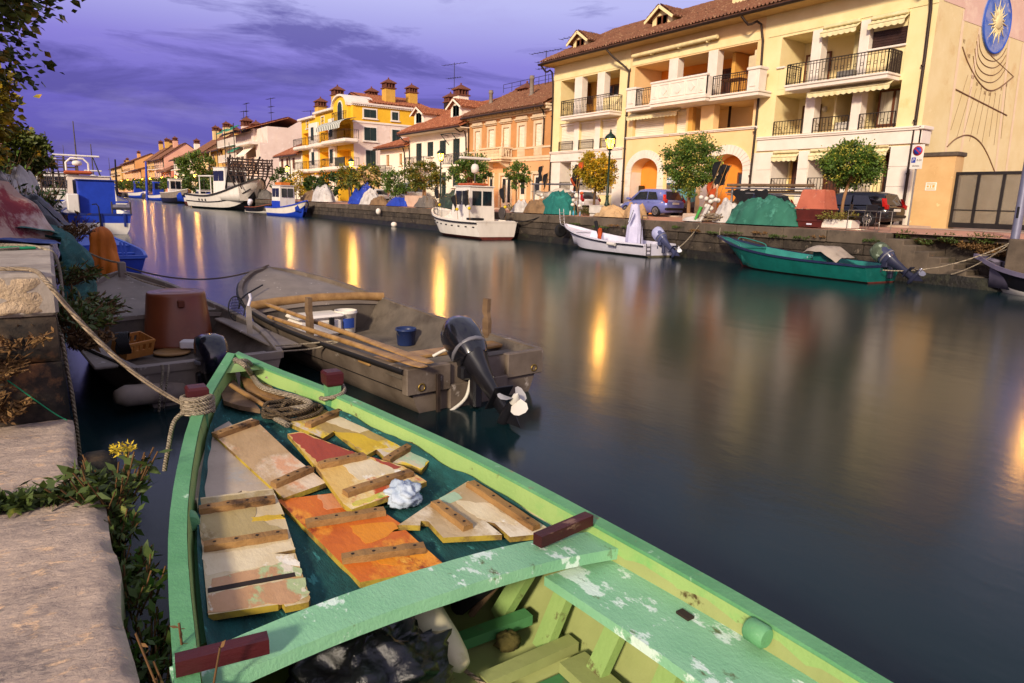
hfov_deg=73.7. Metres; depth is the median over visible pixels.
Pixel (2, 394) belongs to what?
dry plant
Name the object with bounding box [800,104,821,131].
door
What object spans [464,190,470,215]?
flag pole
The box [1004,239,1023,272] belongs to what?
bollard block
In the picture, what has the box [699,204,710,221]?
pale fender
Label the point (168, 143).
terrace house
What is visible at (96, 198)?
fishing boat
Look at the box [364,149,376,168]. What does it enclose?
window
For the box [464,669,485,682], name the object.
rope
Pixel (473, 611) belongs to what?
stowed stick
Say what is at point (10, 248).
rope
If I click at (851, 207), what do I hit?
chair
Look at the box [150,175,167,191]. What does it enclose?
quay tree
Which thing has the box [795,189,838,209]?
tub
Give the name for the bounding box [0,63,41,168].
bank tree
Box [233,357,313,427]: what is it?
rope
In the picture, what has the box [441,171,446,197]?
window
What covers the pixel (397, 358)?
oar
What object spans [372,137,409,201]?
annex house
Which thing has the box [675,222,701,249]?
rope
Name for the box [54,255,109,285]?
weed
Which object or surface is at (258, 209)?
dinghy
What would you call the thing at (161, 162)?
terrace house
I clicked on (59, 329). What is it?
hanging rope
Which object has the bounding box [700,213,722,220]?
rope tangle
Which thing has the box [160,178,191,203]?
fishing boat
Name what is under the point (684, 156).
quay tree
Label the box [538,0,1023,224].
apartment house
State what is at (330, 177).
quay tree
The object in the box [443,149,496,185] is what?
quay tree
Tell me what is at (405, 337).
bucket
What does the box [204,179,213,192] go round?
quay tree
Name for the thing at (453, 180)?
window
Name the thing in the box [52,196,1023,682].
water
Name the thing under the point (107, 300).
weed
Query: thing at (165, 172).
terrace house
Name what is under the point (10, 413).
dry plant
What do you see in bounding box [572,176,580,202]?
flag pole
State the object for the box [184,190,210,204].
fishing boat
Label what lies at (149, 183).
quay tree
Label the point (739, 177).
door
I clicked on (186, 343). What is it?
foam block
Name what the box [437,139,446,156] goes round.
window
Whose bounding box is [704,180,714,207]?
flag pole
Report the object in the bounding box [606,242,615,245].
boat fender
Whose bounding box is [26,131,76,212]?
trawler
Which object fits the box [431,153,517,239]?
fishing boat
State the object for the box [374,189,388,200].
parked car
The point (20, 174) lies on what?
tarp heap
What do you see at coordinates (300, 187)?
quay tree
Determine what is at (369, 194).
tarp heap
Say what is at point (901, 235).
weed
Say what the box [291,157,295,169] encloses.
window
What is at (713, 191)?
flag pole
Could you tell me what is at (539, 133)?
window
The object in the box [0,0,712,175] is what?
sky
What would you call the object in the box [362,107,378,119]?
window
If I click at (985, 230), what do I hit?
driveway apron
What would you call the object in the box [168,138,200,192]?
terrace house
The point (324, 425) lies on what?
hatch board
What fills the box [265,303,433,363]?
oar
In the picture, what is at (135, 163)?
terrace house
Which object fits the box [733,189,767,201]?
black sheet
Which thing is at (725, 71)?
door
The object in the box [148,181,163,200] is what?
fishing boat
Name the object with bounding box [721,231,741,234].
weed
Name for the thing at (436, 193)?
flag pole
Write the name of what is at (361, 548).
hatch board
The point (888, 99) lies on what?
door
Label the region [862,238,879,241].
weed
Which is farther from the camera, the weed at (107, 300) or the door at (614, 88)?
the door at (614, 88)
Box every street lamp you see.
[348,157,353,195]
[437,147,444,199]
[604,130,615,205]
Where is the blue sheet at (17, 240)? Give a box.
[0,237,60,243]
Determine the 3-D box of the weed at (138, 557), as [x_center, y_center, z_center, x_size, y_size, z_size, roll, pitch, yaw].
[-1.679,0.968,2.906,0.382,0.211,0.346,-6,14,-33]
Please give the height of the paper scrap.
0.144 m
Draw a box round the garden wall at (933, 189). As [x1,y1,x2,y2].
[909,151,966,228]
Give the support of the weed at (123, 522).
on the stone ledge
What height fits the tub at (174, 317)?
0.680 m
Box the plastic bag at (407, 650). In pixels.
[285,616,454,682]
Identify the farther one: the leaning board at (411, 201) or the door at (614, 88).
the leaning board at (411, 201)
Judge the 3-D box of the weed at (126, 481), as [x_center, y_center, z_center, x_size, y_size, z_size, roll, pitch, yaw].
[-1.963,0.665,3.253,0.435,0.328,0.494,7,13,24]
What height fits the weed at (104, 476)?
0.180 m
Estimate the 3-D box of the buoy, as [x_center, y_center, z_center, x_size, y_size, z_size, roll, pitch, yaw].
[-0.356,1.166,2.793,0.221,0.233,0.438,-6,14,-33]
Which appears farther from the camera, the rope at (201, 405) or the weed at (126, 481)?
the rope at (201, 405)
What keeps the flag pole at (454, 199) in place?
on the fishing boat at (480, 222)
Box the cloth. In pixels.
[804,245,855,262]
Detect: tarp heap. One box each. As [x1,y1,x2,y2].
[0,165,40,196]
[0,180,60,242]
[20,193,69,225]
[347,182,370,203]
[359,188,378,204]
[386,197,406,205]
[542,189,576,214]
[593,204,624,217]
[725,194,797,225]
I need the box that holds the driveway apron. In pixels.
[917,228,1023,232]
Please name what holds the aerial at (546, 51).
on the terrace house at (506, 130)
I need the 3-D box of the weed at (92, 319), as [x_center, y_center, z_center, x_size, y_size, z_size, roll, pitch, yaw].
[-2.986,-0.196,4.814,0.432,0.267,0.491,-6,14,-33]
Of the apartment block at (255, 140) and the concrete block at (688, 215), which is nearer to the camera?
the concrete block at (688, 215)
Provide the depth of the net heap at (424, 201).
47.40 m
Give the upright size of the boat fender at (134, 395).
0.255 m
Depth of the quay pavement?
23.09 m
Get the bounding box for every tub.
[144,288,211,349]
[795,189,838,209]
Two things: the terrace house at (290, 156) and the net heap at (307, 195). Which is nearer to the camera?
the net heap at (307, 195)
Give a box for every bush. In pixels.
[578,206,594,215]
[815,209,858,221]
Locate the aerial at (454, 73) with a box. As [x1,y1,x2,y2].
[442,62,466,88]
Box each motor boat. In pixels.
[67,262,301,407]
[236,266,543,427]
[559,204,681,257]
[717,235,925,283]
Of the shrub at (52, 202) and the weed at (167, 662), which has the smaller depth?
the weed at (167, 662)
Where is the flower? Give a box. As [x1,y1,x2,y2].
[108,439,136,457]
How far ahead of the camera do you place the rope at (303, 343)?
7.43 m
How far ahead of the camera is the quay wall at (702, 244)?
25.84 m
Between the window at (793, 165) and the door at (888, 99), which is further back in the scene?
the window at (793, 165)
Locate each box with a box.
[285,310,343,336]
[589,205,603,216]
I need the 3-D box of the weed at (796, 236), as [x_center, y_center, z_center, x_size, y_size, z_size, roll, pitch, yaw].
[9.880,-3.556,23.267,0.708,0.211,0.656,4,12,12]
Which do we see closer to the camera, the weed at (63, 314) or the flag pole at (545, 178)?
the weed at (63, 314)
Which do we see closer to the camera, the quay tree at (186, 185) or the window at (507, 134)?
the window at (507, 134)
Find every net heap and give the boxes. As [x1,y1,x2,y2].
[257,189,271,198]
[300,190,313,200]
[312,184,335,201]
[369,195,387,204]
[414,195,437,207]
[438,189,454,208]
[510,199,526,211]
[523,199,544,213]
[623,202,647,218]
[712,197,736,222]
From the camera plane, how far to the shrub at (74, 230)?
10.78 m
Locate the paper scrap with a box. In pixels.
[383,479,422,509]
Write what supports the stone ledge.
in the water
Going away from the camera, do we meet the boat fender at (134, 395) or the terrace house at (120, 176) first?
the boat fender at (134, 395)
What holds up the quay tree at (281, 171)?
on the quay pavement
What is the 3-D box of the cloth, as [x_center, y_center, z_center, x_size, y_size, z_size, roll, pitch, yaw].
[9.933,-2.747,21.270,1.150,0.469,1.250,-5,13,-29]
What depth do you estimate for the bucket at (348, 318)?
9.73 m
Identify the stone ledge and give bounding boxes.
[0,419,139,682]
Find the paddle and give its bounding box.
[246,293,252,333]
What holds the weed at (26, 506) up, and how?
on the stone ledge
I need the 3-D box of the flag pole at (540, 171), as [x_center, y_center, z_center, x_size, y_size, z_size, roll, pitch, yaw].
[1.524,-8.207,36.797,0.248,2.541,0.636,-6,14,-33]
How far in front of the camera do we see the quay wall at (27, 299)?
4.24 m
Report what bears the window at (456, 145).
in the terrace house at (430, 132)
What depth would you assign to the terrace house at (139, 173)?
221.36 m
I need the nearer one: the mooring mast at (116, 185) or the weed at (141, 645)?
the weed at (141, 645)
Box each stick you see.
[229,383,269,406]
[451,589,493,614]
[468,587,498,617]
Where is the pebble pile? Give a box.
[682,216,699,220]
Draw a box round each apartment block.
[216,115,312,192]
[293,77,429,200]
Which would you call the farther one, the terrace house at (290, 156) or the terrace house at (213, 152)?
the terrace house at (213, 152)
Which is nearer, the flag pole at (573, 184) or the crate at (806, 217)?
the crate at (806, 217)
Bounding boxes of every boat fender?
[113,382,185,406]
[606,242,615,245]
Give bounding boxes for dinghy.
[244,199,271,212]
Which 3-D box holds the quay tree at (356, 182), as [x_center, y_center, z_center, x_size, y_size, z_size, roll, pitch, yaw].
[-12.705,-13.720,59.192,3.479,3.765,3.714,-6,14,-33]
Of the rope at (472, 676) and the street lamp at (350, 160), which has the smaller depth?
the rope at (472, 676)
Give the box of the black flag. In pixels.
[594,221,598,234]
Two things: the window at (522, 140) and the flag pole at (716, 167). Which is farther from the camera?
the window at (522, 140)
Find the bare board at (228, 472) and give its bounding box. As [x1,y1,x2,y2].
[195,421,278,503]
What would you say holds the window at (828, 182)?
in the apartment house at (771, 91)
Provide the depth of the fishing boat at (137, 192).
189.11 m
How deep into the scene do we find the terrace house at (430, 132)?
55.99 m
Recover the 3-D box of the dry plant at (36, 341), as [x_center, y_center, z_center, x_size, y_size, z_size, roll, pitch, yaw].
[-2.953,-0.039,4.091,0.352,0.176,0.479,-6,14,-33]
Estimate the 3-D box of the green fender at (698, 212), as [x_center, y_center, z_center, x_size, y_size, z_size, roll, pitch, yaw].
[7.532,-5.183,27.591,0.310,0.569,0.139,4,12,13]
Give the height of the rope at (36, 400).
0.647 m
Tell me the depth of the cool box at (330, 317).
9.48 m
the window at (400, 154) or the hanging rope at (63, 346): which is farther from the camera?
the window at (400, 154)
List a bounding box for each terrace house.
[108,158,128,191]
[120,150,153,191]
[128,167,147,191]
[143,137,172,179]
[150,136,193,180]
[157,166,174,191]
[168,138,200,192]
[192,122,236,185]
[205,128,240,169]
[272,144,303,198]
[396,83,496,201]
[460,73,553,207]
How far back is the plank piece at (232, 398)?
4.62 m
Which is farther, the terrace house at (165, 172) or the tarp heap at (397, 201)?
the terrace house at (165, 172)
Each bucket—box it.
[334,308,356,333]
[395,326,416,345]
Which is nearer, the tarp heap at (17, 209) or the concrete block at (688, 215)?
the tarp heap at (17, 209)
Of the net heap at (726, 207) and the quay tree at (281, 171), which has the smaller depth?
the net heap at (726, 207)
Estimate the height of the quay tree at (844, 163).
3.198 m
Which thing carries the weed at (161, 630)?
on the stone ledge
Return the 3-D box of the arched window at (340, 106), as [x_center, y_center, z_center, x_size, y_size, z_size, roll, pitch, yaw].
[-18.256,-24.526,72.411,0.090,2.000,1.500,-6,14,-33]
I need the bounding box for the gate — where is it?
[948,171,1023,229]
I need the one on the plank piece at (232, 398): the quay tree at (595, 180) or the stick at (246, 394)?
the stick at (246, 394)
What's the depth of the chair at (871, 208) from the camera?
21.84 m
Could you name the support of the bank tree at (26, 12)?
on the left bank
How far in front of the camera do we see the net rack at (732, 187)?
25.13 m
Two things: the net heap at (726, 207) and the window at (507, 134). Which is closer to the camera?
the net heap at (726, 207)
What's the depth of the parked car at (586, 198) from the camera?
37.98 m
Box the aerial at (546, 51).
[531,48,560,83]
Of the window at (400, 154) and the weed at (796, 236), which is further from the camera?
the window at (400, 154)
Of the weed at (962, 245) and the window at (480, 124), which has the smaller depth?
the weed at (962, 245)
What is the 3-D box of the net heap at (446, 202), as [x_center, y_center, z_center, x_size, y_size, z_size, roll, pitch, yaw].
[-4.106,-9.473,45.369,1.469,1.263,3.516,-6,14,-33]
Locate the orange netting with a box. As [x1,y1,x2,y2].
[597,228,602,238]
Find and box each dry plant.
[0,324,53,353]
[0,346,33,382]
[0,381,13,404]
[0,386,35,424]
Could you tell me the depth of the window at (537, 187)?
45.37 m
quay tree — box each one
[118,179,128,189]
[125,179,136,190]
[135,177,148,190]
[144,178,155,191]
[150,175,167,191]
[158,176,173,188]
[181,173,205,192]
[194,174,212,193]
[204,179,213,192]
[269,166,292,187]
[284,169,314,199]
[302,174,319,190]
[312,170,343,197]
[335,163,363,197]
[343,162,383,189]
[380,167,410,197]
[400,160,445,195]
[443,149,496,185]
[503,159,532,202]
[568,149,618,204]
[658,130,724,212]
[814,136,887,211]
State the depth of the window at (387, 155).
64.35 m
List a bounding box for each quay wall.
[0,195,70,426]
[122,192,1009,291]
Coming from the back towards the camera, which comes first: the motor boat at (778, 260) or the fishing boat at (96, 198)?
the fishing boat at (96, 198)
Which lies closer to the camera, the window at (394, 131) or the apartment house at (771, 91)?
the apartment house at (771, 91)
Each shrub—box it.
[2,150,52,179]
[7,175,66,211]
[56,210,99,241]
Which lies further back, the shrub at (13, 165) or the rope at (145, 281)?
the shrub at (13, 165)
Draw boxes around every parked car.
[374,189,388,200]
[389,183,421,200]
[570,190,600,211]
[620,189,685,216]
[717,194,794,208]
[821,191,906,226]
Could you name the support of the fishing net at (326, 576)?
on the fishing boat at (581, 595)
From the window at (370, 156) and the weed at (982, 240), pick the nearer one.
the weed at (982, 240)
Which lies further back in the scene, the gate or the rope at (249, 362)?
the gate
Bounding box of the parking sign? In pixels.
[907,144,924,225]
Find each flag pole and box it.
[434,184,440,206]
[451,194,458,216]
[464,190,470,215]
[499,187,506,219]
[538,165,543,196]
[541,172,548,198]
[570,177,578,207]
[572,161,583,214]
[572,165,577,213]
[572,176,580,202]
[700,161,721,213]
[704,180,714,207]
[707,186,717,221]
[710,165,730,221]
[711,164,726,205]
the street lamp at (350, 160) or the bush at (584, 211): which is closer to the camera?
the bush at (584, 211)
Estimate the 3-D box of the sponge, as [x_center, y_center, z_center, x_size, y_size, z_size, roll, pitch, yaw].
[-0.021,1.352,3.079,0.136,0.096,0.112,-6,14,-33]
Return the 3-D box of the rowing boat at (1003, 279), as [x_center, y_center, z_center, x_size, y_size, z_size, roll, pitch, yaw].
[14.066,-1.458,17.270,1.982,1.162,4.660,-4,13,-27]
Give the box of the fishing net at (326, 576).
[197,383,550,644]
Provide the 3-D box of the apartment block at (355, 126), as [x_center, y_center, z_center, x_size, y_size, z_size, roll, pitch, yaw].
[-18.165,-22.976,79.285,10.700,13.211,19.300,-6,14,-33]
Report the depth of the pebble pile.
27.78 m
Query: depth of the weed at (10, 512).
3.06 m
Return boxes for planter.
[821,219,859,228]
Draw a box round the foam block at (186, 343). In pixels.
[179,339,193,348]
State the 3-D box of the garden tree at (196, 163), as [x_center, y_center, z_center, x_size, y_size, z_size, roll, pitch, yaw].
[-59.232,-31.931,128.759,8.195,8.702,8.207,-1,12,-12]
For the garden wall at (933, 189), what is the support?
on the quay pavement
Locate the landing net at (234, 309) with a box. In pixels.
[228,296,244,320]
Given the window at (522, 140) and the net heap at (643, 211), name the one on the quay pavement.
the net heap at (643, 211)
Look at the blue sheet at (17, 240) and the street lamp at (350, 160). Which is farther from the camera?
the street lamp at (350, 160)
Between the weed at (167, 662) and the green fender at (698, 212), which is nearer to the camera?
the weed at (167, 662)
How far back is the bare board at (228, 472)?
3.62 m
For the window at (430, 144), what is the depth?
56.98 m
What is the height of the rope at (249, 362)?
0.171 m
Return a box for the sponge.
[493,629,521,652]
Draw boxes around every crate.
[111,331,155,359]
[796,209,836,227]
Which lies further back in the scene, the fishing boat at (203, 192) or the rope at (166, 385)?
the fishing boat at (203, 192)
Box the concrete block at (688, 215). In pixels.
[682,213,714,221]
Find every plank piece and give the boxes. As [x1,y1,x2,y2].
[221,380,259,412]
[240,375,284,400]
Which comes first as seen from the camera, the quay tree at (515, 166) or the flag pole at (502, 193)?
the flag pole at (502, 193)
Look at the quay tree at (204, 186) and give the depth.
115.45 m
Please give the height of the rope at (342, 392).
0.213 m
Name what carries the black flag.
in the motor boat at (632, 243)
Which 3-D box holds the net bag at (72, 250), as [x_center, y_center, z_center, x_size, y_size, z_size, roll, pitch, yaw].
[-5.169,-0.658,7.478,1.069,1.297,1.958,-6,14,-33]
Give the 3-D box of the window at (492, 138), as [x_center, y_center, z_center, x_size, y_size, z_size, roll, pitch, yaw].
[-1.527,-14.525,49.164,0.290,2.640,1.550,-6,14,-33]
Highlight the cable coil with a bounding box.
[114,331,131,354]
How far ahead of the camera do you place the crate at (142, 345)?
7.99 m
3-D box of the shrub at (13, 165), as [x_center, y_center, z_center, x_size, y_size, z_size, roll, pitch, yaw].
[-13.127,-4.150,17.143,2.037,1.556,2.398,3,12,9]
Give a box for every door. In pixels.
[610,84,618,94]
[721,68,730,93]
[735,172,741,197]
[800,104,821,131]
[803,51,831,82]
[876,88,900,127]
[881,153,889,191]
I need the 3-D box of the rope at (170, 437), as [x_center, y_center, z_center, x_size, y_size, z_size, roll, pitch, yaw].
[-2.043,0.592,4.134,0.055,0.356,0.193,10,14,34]
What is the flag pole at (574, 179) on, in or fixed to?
on the quay pavement
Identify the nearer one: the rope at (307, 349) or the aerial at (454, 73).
the rope at (307, 349)
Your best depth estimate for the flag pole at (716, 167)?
27.00 m
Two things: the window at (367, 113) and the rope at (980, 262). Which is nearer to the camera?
the rope at (980, 262)
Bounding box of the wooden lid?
[153,348,190,356]
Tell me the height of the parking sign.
2.835 m
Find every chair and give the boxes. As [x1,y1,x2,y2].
[846,204,870,229]
[862,205,892,231]
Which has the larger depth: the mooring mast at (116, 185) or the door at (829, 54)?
the mooring mast at (116, 185)
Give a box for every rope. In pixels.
[0,243,65,329]
[0,245,24,250]
[0,246,35,249]
[0,267,179,403]
[7,380,66,420]
[58,325,76,411]
[59,334,81,456]
[90,253,116,262]
[124,273,167,287]
[126,265,268,279]
[158,364,163,411]
[162,411,182,470]
[163,365,169,407]
[179,393,215,415]
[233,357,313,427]
[233,358,267,378]
[238,284,262,308]
[261,399,323,421]
[275,340,336,346]
[282,341,338,351]
[319,384,345,400]
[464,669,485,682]
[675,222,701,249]
[883,243,1008,270]
[951,245,1007,274]
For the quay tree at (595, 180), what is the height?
3.441 m
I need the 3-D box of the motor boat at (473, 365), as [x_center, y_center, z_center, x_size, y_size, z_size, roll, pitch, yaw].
[-1.855,-0.122,8.713,2.119,1.080,6.749,-8,15,-39]
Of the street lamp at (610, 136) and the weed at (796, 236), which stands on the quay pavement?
the street lamp at (610, 136)
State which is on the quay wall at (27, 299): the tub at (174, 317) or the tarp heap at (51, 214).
the tarp heap at (51, 214)
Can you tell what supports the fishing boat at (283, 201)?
on the water
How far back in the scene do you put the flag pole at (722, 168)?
26.93 m
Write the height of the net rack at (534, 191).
1.619 m
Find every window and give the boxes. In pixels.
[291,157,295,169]
[337,100,342,119]
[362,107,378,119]
[362,126,378,142]
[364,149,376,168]
[386,154,389,167]
[390,110,399,121]
[391,128,400,141]
[397,152,402,165]
[416,142,422,164]
[427,140,434,157]
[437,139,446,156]
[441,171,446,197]
[450,173,459,187]
[452,137,460,163]
[470,122,482,156]
[484,120,497,153]
[498,118,512,156]
[514,115,528,156]
[517,171,526,198]
[530,113,545,155]
[530,171,541,199]
[788,159,797,190]
[822,176,837,193]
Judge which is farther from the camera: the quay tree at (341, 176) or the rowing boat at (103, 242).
the quay tree at (341, 176)
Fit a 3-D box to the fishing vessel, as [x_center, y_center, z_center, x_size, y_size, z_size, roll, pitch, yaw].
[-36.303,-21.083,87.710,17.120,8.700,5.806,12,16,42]
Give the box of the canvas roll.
[535,188,573,197]
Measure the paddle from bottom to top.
0.473 m
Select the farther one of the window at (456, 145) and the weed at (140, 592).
the window at (456, 145)
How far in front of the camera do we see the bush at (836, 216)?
22.71 m
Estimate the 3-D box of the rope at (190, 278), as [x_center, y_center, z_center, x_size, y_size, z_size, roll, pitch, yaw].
[-4.831,-1.082,10.552,2.092,0.268,0.023,-6,14,-31]
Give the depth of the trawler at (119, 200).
53.78 m
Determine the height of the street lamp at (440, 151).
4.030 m
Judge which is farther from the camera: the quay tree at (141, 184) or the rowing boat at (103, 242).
the quay tree at (141, 184)
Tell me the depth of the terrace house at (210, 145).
138.30 m
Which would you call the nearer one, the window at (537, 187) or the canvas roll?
the canvas roll
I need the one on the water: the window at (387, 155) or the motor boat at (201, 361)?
the motor boat at (201, 361)
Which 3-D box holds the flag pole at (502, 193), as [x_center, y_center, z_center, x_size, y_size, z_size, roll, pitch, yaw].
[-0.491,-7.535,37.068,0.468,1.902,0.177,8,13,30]
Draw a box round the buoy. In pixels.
[415,607,469,672]
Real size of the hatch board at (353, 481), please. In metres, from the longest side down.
1.065 x 0.468 x 0.059 m
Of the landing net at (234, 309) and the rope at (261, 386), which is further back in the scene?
the landing net at (234, 309)
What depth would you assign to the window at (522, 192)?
46.70 m
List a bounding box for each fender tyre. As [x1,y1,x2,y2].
[77,450,125,552]
[555,224,566,236]
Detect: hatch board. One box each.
[196,488,309,619]
[211,418,325,500]
[278,493,441,587]
[287,432,426,510]
[290,407,428,474]
[398,480,550,542]
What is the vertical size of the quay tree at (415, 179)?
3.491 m
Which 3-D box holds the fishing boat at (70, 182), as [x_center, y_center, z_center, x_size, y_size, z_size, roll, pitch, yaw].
[-26.337,-10.146,42.194,3.316,6.100,9.070,-6,14,-33]
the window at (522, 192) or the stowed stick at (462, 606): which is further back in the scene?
the window at (522, 192)
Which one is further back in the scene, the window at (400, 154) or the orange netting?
the window at (400, 154)
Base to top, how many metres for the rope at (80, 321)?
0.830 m
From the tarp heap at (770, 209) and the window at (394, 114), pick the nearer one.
the tarp heap at (770, 209)
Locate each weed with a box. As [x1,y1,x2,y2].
[0,475,65,512]
[0,479,41,517]
[33,474,77,508]
[42,441,170,516]
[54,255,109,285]
[55,472,112,500]
[57,285,114,326]
[57,296,123,332]
[60,284,132,315]
[61,325,118,354]
[104,500,144,550]
[114,539,167,587]
[120,544,168,619]
[123,599,170,682]
[134,623,225,682]
[136,630,206,682]
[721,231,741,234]
[793,235,809,239]
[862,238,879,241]
[895,229,916,238]
[913,233,935,245]
[933,232,962,243]
[953,240,997,250]
[964,232,1003,243]
[973,244,1007,256]
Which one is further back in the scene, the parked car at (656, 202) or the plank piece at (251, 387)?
the parked car at (656, 202)
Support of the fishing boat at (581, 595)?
on the water
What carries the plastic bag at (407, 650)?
in the fishing boat at (581, 595)
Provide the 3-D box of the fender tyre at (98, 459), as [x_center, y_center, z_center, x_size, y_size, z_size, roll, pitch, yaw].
[-2.377,0.931,3.943,0.200,0.600,0.600,-6,14,-33]
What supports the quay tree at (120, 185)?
on the quay pavement
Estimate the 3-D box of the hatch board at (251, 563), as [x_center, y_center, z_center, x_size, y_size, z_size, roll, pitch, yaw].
[-1.145,0.875,2.958,0.366,0.104,1.023,-4,13,-26]
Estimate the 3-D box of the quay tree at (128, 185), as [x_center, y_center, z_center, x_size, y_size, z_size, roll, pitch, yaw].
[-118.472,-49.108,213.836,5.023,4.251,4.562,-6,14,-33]
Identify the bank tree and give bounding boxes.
[0,0,84,133]
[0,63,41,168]
[0,125,59,186]
[0,153,10,173]
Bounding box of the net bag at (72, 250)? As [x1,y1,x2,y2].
[20,224,96,351]
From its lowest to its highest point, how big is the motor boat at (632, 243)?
2.220 m
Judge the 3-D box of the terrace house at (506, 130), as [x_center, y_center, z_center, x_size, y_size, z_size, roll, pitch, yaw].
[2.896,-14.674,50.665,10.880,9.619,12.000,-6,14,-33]
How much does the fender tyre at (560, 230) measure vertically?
0.655 m
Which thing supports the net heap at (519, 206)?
on the quay pavement
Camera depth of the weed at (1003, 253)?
19.07 m
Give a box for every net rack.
[531,183,582,214]
[725,184,813,202]
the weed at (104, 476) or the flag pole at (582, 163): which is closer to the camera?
the weed at (104, 476)
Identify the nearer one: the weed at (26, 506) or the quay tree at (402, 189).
the weed at (26, 506)
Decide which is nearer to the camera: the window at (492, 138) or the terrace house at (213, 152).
the window at (492, 138)
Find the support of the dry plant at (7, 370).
attached to the quay wall at (27, 299)
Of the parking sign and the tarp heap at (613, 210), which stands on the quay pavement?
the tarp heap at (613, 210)
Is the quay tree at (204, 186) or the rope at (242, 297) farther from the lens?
the quay tree at (204, 186)
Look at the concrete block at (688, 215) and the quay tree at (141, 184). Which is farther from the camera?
the quay tree at (141, 184)
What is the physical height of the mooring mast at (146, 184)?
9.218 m
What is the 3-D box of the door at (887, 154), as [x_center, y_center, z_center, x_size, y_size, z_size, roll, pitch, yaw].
[15.134,-6.252,27.268,0.060,2.500,0.700,-6,14,-33]
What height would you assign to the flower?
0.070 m
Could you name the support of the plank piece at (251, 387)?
on the fishing boat at (581, 595)
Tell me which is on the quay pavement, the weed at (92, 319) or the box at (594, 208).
the box at (594, 208)
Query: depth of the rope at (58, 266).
5.69 m
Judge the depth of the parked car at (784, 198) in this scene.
28.69 m
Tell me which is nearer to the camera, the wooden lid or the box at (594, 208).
the wooden lid
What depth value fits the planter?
22.66 m
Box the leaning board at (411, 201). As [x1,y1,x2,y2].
[405,195,421,206]
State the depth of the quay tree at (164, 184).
149.66 m
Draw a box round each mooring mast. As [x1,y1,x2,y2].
[114,159,117,195]
[145,161,148,199]
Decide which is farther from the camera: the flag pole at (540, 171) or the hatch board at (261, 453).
the flag pole at (540, 171)
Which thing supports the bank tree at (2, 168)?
on the left bank
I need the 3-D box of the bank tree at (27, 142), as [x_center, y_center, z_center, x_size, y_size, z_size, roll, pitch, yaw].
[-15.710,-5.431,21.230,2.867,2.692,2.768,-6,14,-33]
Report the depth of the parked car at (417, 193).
55.67 m
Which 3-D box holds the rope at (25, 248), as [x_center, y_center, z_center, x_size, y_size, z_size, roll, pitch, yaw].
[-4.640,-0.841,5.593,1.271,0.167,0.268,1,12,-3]
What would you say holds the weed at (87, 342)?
attached to the quay wall at (27, 299)
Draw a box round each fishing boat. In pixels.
[53,121,110,217]
[61,179,132,233]
[127,178,151,198]
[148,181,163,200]
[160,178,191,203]
[168,351,892,682]
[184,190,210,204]
[265,182,308,216]
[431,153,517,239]
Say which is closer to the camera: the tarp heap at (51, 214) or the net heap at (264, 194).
the tarp heap at (51, 214)
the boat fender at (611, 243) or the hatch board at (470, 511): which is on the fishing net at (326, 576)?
the hatch board at (470, 511)
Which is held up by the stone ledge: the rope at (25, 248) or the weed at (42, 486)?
the weed at (42, 486)
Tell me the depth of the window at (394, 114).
72.81 m
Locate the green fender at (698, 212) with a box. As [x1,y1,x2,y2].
[694,206,702,219]
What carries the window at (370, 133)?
in the apartment block at (355, 126)
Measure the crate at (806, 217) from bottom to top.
0.605 m
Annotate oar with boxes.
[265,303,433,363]
[267,315,427,367]
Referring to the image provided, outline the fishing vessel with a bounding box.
[184,145,272,210]
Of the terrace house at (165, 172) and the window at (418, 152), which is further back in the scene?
the terrace house at (165, 172)
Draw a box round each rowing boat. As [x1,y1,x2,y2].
[77,226,147,274]
[973,253,1023,295]
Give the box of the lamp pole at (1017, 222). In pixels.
[1010,163,1023,238]
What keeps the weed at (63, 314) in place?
attached to the quay wall at (27, 299)
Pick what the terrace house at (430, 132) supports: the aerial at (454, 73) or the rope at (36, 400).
the aerial at (454, 73)
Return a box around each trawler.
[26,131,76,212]
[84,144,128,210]
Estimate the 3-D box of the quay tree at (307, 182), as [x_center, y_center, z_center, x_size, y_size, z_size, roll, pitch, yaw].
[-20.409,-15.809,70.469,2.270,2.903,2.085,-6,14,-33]
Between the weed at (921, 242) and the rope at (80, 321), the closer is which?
the rope at (80, 321)
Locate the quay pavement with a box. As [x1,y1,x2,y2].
[149,193,1023,238]
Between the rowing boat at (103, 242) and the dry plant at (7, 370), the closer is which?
the dry plant at (7, 370)
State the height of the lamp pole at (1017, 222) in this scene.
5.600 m
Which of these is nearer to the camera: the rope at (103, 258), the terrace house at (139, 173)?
the rope at (103, 258)
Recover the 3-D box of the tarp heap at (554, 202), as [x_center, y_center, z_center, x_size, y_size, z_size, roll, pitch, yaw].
[2.436,-7.314,35.688,1.210,1.287,2.741,-6,14,-33]
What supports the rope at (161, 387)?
hanging from the motor boat at (201, 361)
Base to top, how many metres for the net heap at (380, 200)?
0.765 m
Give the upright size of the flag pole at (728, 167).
2.236 m
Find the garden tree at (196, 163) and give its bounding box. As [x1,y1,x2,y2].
[173,149,215,184]
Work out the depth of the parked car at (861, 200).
24.59 m
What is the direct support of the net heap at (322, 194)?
on the quay pavement
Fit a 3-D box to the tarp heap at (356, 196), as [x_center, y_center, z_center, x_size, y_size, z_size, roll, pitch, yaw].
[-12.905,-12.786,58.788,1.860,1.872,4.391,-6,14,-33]
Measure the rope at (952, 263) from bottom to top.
0.931 m
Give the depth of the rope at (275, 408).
4.46 m

